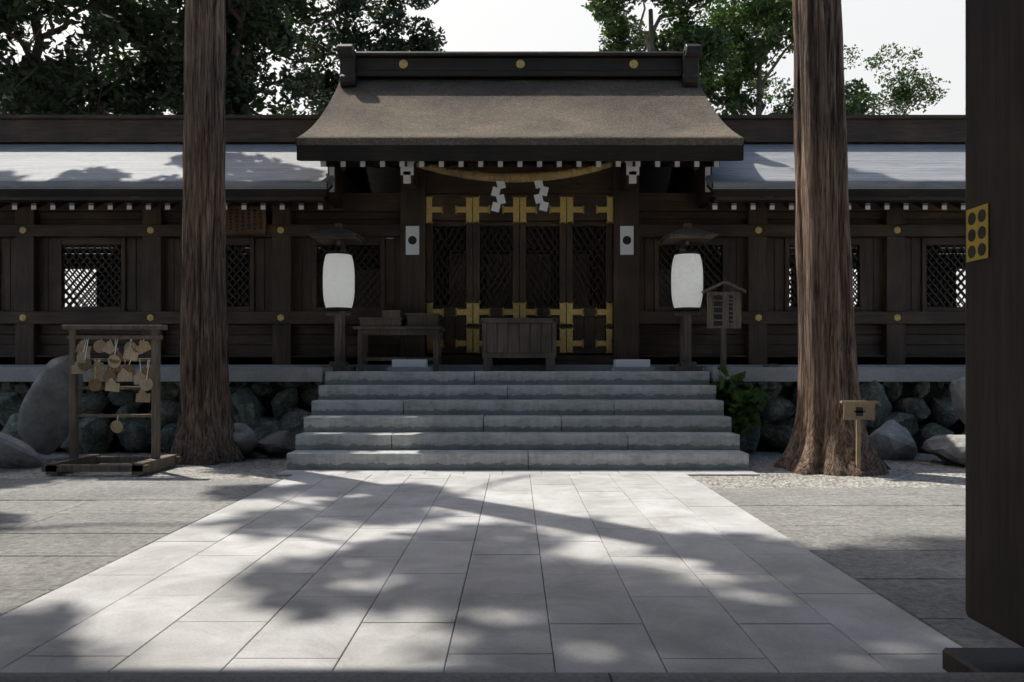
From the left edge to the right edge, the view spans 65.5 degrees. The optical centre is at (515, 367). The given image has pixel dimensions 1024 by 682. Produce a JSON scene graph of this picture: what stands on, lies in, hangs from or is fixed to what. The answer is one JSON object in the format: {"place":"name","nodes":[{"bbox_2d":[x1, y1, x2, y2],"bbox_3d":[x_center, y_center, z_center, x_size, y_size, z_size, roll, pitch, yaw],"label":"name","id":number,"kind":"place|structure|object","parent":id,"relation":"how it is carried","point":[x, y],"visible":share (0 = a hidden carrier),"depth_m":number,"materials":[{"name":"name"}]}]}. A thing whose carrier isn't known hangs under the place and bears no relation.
{"place":"outdoors","nodes":[
{"label":"outdoors","id":0,"kind":"place"},
{"bbox_2d":[0,166,955,364],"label":"shrine timber posts","id":1,"kind":"object","parent":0,"point":[892,273],"visible":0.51,"depth_m":11.57,"materials":[{"name":"brown wood"}]},
{"bbox_2d":[63,226,964,317],"bbox_3d":[0.260,-1.460,13.000,32.646,1.190,2.828,0,0,0],"label":"shrine lattice","id":2,"kind":"object","parent":1,"relation":"attached to","point":[362,286],"visible":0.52,"depth_m":11.60,"materials":[{"name":"brown wood"}]},
{"bbox_2d":[0,451,964,488],"bbox_3d":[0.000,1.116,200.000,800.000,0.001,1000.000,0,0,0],"label":"ground","id":3,"kind":"structure","parent":0,"point":[924,470],"depth_m":8.28,"materials":[{"name":"grey gravel"}]},
{"bbox_2d":[18,355,82,454],"bbox_3d":[-5.611,0.462,9.637,0.408,1.220,0.713,0,0,31],"label":"stone monument","id":4,"kind":"object","parent":3,"relation":"on","point":[43,421],"visible":0.84,"depth_m":9.49,"materials":[{"name":"grey stone"}]},
{"bbox_2d":[42,325,180,474],"bbox_3d":[-4.300,0.325,8.550,1.080,1.550,0.840,0,0,0],"label":"ema rack","id":5,"kind":"object","parent":3,"relation":"on","point":[139,465],"visible":1,"depth_m":8.52,"materials":[{"name":"brown wood"}]},
{"bbox_2d":[71,340,152,391],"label":"ema plaques","id":6,"kind":"object","parent":5,"relation":"attached to","point":[125,374],"visible":1,"depth_m":8.50,"materials":[{"name":"beige wood"}]},
{"bbox_2d":[75,340,150,432],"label":"ema plaques","id":7,"kind":"object","parent":5,"relation":"attached to","point":[116,426],"visible":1,"depth_m":8.51,"materials":[{"name":"brown wood"}]},
{"bbox_2d":[78,351,152,391],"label":"ema plaques","id":8,"kind":"object","parent":5,"relation":"attached to","point":[94,385],"visible":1,"depth_m":8.50,"materials":[{"name":"brown wood"}]},
{"bbox_2d":[83,339,149,420],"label":"hanging cords","id":9,"kind":"object","parent":5,"relation":"attached to","point":[114,354],"visible":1,"depth_m":8.52,"materials":[{"name":"cord"},{"name":"string fibre"}]},
{"bbox_2d":[0,423,295,468],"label":"monument base rocks","id":10,"kind":"object","parent":3,"relation":"on","point":[15,453],"visible":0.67,"depth_m":9.47,"materials":[{"name":"grey stone"}]},
{"bbox_2d":[169,0,245,465],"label":"tree trunk","id":11,"kind":"object","parent":3,"relation":"on","point":[205,430],"visible":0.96,"depth_m":9.33,"materials":[{"name":"brown plant"}]},
{"bbox_2d":[0,470,962,672],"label":"path paving","id":12,"kind":"structure","parent":3,"relation":"on","point":[367,570],"depth_m":3.90,"materials":[{"name":"stone"}]},
{"bbox_2d":[0,364,964,454],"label":"retaining wall boulders","id":13,"kind":"object","parent":3,"relation":"on","point":[96,434],"visible":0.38,"depth_m":10.32,"materials":[{"name":"grey stone"}]},
{"bbox_2d":[0,367,964,381],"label":"wall coping","id":14,"kind":"object","parent":13,"relation":"on","point":[753,374],"depth_m":10.26,"materials":[{"name":"stone"}]},
{"bbox_2d":[0,382,964,450],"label":"retaining wall","id":15,"kind":"structure","parent":3,"relation":"on","point":[957,426],"depth_m":10.54,"materials":[{"name":"grey stone"}]},
{"bbox_2d":[0,478,1022,647],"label":"rough paving","id":16,"kind":"structure","parent":3,"relation":"on","point":[902,548],"depth_m":5.46,"materials":[{"name":"grey stone"}]},
{"bbox_2d":[276,472,759,669],"bbox_3d":[0.025,1.149,5.357,4.970,0.073,6.365,0,0,0],"label":"path bedding","id":17,"kind":"object","parent":3,"relation":"on","point":[539,550],"visible":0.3,"depth_m":5.08,"materials":[{"name":"grey stone"}]},
{"bbox_2d":[287,371,748,469],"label":"stone steps","id":18,"kind":"structure","parent":3,"relation":"on","point":[626,420],"depth_m":9.23,"materials":[{"name":"grey stone"}]},
{"bbox_2d":[307,223,368,370],"bbox_3d":[-2.440,-0.962,11.000,0.700,2.036,0.700,0,0,0],"label":"lantern stand","id":19,"kind":"object","parent":18,"relation":"on","point":[339,235],"visible":0.88,"depth_m":10.95,"materials":[{"name":"brown wood"}]},
{"bbox_2d":[323,253,354,307],"bbox_3d":[-2.440,-1.180,11.000,0.430,0.740,0.430,0,0,0],"label":"paper lantern","id":20,"kind":"object","parent":19,"relation":"attached to","point":[338,280],"visible":0.98,"depth_m":10.83,"materials":[{"name":"white paper"}]},
{"bbox_2d":[326,251,351,310],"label":"lantern rims","id":21,"kind":"object","parent":19,"relation":"attached to","point":[338,308],"visible":0.82,"depth_m":10.86,"materials":[{"name":"black paint"}]},
{"bbox_2d":[353,310,444,370],"bbox_3d":[-1.625,-0.369,11.225,1.230,0.850,0.510,0,0,0],"label":"offering table","id":22,"kind":"object","parent":18,"relation":"on","point":[389,322],"visible":0.94,"depth_m":11.03,"materials":[{"name":"brown wood"}]},
{"bbox_2d":[403,374,561,431],"bbox_3d":[0.025,0.618,9.993,4.950,1.064,2.846,0,0,0],"label":"step","id":23,"kind":"object","parent":18,"relation":"attached to","point":[483,419],"visible":0.15,"depth_m":9.61,"materials":[{"name":"grey stone"}]},
{"bbox_2d":[480,318,557,370],"bbox_3d":[0.050,-0.309,11.170,1.060,0.730,0.560,0,0,0],"label":"offering box","id":24,"kind":"object","parent":18,"relation":"on","point":[518,337],"visible":0.99,"depth_m":10.94,"materials":[{"name":"brown wood"}]},
{"bbox_2d":[387,367,654,370],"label":"block plinths","id":25,"kind":"object","parent":18,"relation":"on","point":[610,368],"visible":0.78,"depth_m":10.72,"materials":[{"name":"stone"}]},
{"bbox_2d":[392,359,649,366],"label":"white blocks","id":26,"kind":"structure","parent":25,"relation":"on","point":[616,362],"depth_m":10.76,"materials":[{"name":"grey stone"}]},
{"bbox_2d":[657,223,718,370],"bbox_3d":[2.370,-0.962,11.000,0.700,2.036,0.700,0,0,0],"label":"lantern stand","id":27,"kind":"object","parent":18,"relation":"on","point":[686,235],"visible":0.95,"depth_m":10.95,"materials":[{"name":"brown wood"}]},
{"bbox_2d":[671,253,702,307],"bbox_3d":[2.370,-1.180,11.000,0.430,0.740,0.430,0,0,0],"label":"paper lantern","id":28,"kind":"object","parent":27,"relation":"attached to","point":[687,279],"visible":0.98,"depth_m":10.83,"materials":[{"name":"white paper"}]},
{"bbox_2d":[674,251,699,310],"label":"lantern rims","id":29,"kind":"object","parent":27,"relation":"attached to","point":[687,308],"visible":0.8,"depth_m":10.86,"materials":[{"name":"black paint"}]},
{"bbox_2d":[710,365,768,442],"bbox_3d":[2.751,0.520,10.045,0.914,1.082,0.754,0,0,0],"label":"shrub","id":30,"kind":"object","parent":3,"relation":"on","point":[734,410],"depth_m":9.91,"materials":[{"name":"green plant"}]},
{"bbox_2d":[773,0,890,476],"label":"tree trunk","id":31,"kind":"object","parent":3,"relation":"on","point":[823,439],"visible":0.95,"depth_m":8.53,"materials":[{"name":"brown plant"}]},
{"bbox_2d":[840,401,878,467],"bbox_3d":[3.520,0.733,8.162,0.380,0.775,0.065,0,0,0],"label":"wooden signpost","id":32,"kind":"object","parent":3,"relation":"on","point":[849,408],"visible":0.96,"depth_m":8.15,"materials":[{"name":"brown wood"}]},
{"bbox_2d":[854,407,864,415],"bbox_3d":[3.520,0.455,8.148,0.110,0.090,0.003,0,0,0],"label":"sign emblem","id":33,"kind":"object","parent":32,"relation":"attached to","point":[859,411],"visible":1,"depth_m":8.15,"materials":[{"name":"black paint"}]},
{"bbox_2d":[869,377,964,465],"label":"boulders","id":34,"kind":"object","parent":3,"relation":"on","point":[892,439],"visible":0.51,"depth_m":9.47,"materials":[{"name":"grey stone"}]},
{"bbox_2d":[942,648,1023,672],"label":"gate post bases","id":35,"kind":"object","parent":3,"relation":"on","point":[982,659],"visible":0.85,"depth_m":2.81,"materials":[{"name":"grey stone"}]},
{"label":"platform floor","id":36,"kind":"structure","parent":3,"relation":"on","visible":0},
{"bbox_2d":[0,0,183,114],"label":"evergreen leaves","id":37,"kind":"object","parent":36,"relation":"on","point":[43,88],"depth_m":19.51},
{"bbox_2d":[6,0,256,114],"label":"evergreen leaves","id":38,"kind":"object","parent":36,"relation":"on","point":[168,8],"depth_m":29.29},
{"bbox_2d":[103,0,327,114],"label":"evergreen leaves","id":39,"kind":"object","parent":36,"relation":"on","point":[272,30],"depth_m":21.71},
{"bbox_2d":[264,0,447,114],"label":"evergreen leaves","id":40,"kind":"object","parent":36,"relation":"on","point":[300,11],"depth_m":29.33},
{"bbox_2d":[0,365,964,370],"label":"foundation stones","id":41,"kind":"object","parent":36,"relation":"on","point":[516,367],"visible":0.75,"depth_m":11.30,"materials":[{"name":"stone"}]},
{"bbox_2d":[0,357,964,364],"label":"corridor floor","id":42,"kind":"structure","parent":41,"relation":"on","point":[255,359],"depth_m":11.50,"materials":[{"name":"brown wood"}]},
{"bbox_2d":[0,164,964,364],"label":"shrine timber rails","id":43,"kind":"object","parent":42,"relation":"on","point":[372,219],"visible":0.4,"depth_m":11.51,"materials":[{"name":"brown wood"}]},
{"bbox_2d":[0,167,370,196],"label":"wing roof edges","id":44,"kind":"object","parent":43,"relation":"on","point":[357,177],"visible":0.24,"depth_m":10.74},
{"bbox_2d":[0,115,320,143],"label":"roof ridge","id":45,"kind":"structure","parent":44,"relation":"on","point":[134,129],"depth_m":12.80,"materials":[{"name":"brown wood"}]},
{"bbox_2d":[0,144,371,192],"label":"wing roof","id":46,"kind":"structure","parent":44,"relation":"on","point":[125,166],"depth_m":11.55,"materials":[{"name":"grey metal"}]},
{"bbox_2d":[226,206,265,233],"bbox_3d":[-3.890,-2.100,11.395,0.640,0.400,0.030,0,0,0],"label":"name board","id":47,"kind":"object","parent":43,"relation":"attached to","point":[251,230],"visible":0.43,"depth_m":11.38,"materials":[{"name":"brown wood"}]},
{"bbox_2d":[226,209,261,230],"bbox_3d":[-3.896,-2.100,11.378,0.557,0.321,0.004,0,0,0],"label":"name board ink","id":48,"kind":"object","parent":47,"relation":"attached to","point":[243,221],"visible":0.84,"depth_m":11.38,"materials":[{"name":"black paint"}]},
{"bbox_2d":[20,60,900,353],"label":"metal fittings","id":49,"kind":"object","parent":43,"relation":"attached to","point":[472,312],"visible":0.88,"depth_m":11.56,"materials":[{"name":"gold metal"}]},
{"bbox_2d":[0,161,964,208],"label":"eave rafters","id":50,"kind":"object","parent":43,"relation":"on","point":[693,183],"visible":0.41,"depth_m":10.96,"materials":[{"name":"brown wood"}]},
{"bbox_2d":[297,144,743,192],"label":"hall thatch roof edges","id":51,"kind":"object","parent":50,"relation":"on","point":[387,180],"visible":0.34,"depth_m":10.32,"materials":[{"name":"brown wood"}]},
{"bbox_2d":[337,44,701,87],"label":"roof ridge","id":52,"kind":"structure","parent":51,"relation":"on","point":[683,66],"depth_m":12.77,"materials":[{"name":"brown wood"}]},
{"bbox_2d":[295,79,744,145],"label":"roof","id":53,"kind":"structure","parent":51,"relation":"on","point":[518,112],"depth_m":11.64,"materials":[{"name":"brown plant"}]},
{"bbox_2d":[667,167,964,196],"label":"wing roof edges","id":54,"kind":"object","parent":50,"relation":"on","point":[680,177],"visible":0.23,"depth_m":10.75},
{"bbox_2d":[666,144,964,192],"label":"wing roof","id":55,"kind":"structure","parent":54,"relation":"on","point":[883,166],"depth_m":11.50,"materials":[{"name":"grey metal"}]},
{"bbox_2d":[718,115,964,143],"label":"roof ridge","id":56,"kind":"structure","parent":55,"relation":"on","point":[870,129],"depth_m":12.80,"materials":[{"name":"brown wood"}]},
{"bbox_2d":[12,161,964,254],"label":"rafter end caps","id":57,"kind":"object","parent":43,"relation":"attached to","point":[407,172],"visible":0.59,"depth_m":10.91,"materials":[{"name":"white paint"}]},
{"bbox_2d":[408,236,630,244],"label":"plaque crests","id":58,"kind":"object","parent":57,"relation":"attached to","point":[412,240],"visible":1,"depth_m":11.39,"materials":[{"name":"black paint"}]},
{"bbox_2d":[416,161,622,182],"bbox_3d":[0.060,-2.700,10.900,2.832,0.347,0.136,0,0,0],"label":"shimenawa rope","id":59,"kind":"object","parent":43,"relation":"attached to","point":[517,177],"visible":0.86,"depth_m":10.85,"materials":[{"name":"fabric"}]},
{"bbox_2d":[491,180,548,211],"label":"paper streamers","id":60,"kind":"object","parent":59,"relation":"attached to","point":[501,198],"visible":1,"depth_m":10.87,"materials":[{"name":"white paper"}]},
{"bbox_2d":[356,254,673,307],"bbox_3d":[0.060,-2.672,18.800,10.400,5.456,4.400,0,0,0],"label":"lattice","id":61,"kind":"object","parent":36,"relation":"on","point":[501,297],"depth_m":19.00,"materials":[{"name":"brown wood"}]},
{"bbox_2d":[701,281,746,366],"bbox_3d":[2.830,-0.556,10.812,0.593,1.224,0.135,0,0,0],"label":"wooden signboard","id":62,"kind":"object","parent":36,"relation":"on","point":[736,315],"visible":0.9,"depth_m":10.79,"materials":[{"name":"brown wood"}]},
{"bbox_2d":[714,295,732,325],"bbox_3d":[2.814,-0.767,10.788,0.262,0.414,0.004,0,0,0],"label":"sign lettering","id":63,"kind":"object","parent":62,"relation":"attached to","point":[717,310],"visible":1,"depth_m":10.79},
{"bbox_2d":[0,0,964,306],"label":"sky","id":64,"kind":"structure","parent":0,"point":[937,27],"materials":[{"name":"white"}]},
{"bbox_2d":[0,672,1023,681],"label":"gate threshold","id":65,"kind":"object","parent":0,"point":[511,677],"visible":1,"depth_m":2.55,"materials":[{"name":"brown wood"}]},
{"bbox_2d":[581,0,744,90],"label":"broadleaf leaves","id":66,"kind":"object","parent":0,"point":[614,22],"depth_m":32.82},
{"bbox_2d":[694,0,877,114],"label":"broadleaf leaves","id":67,"kind":"object","parent":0,"point":[774,15],"depth_m":35.39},
{"bbox_2d":[843,43,950,114],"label":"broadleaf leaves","id":68,"kind":"object","parent":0,"point":[906,90],"depth_m":49.16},
{"bbox_2d":[965,0,1023,647],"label":"gate posts","id":69,"kind":"object","parent":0,"point":[994,334],"visible":1,"depth_m":2.67,"materials":[{"name":"brown wood"}]},
{"bbox_3d":[-0.300,-1.650,0.850,15.000,5.700,8.900,0,0,0],"label":"gate","id":70,"kind":"object","parent":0,"visible":0},
{"bbox_2d":[966,203,988,261],"bbox_3d":[1.607,-0.465,2.770,0.004,0.185,0.130,0,0,0],"label":"post notice","id":71,"kind":"object","parent":70,"relation":"attached to","point":[976,226],"visible":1,"depth_m":2.77,"materials":[{"name":"gold metal"}]},
{"bbox_2d":[968,209,985,257],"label":"post notice icons","id":72,"kind":"object","parent":71,"relation":"attached to","point":[981,233],"visible":1,"depth_m":2.76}
]}

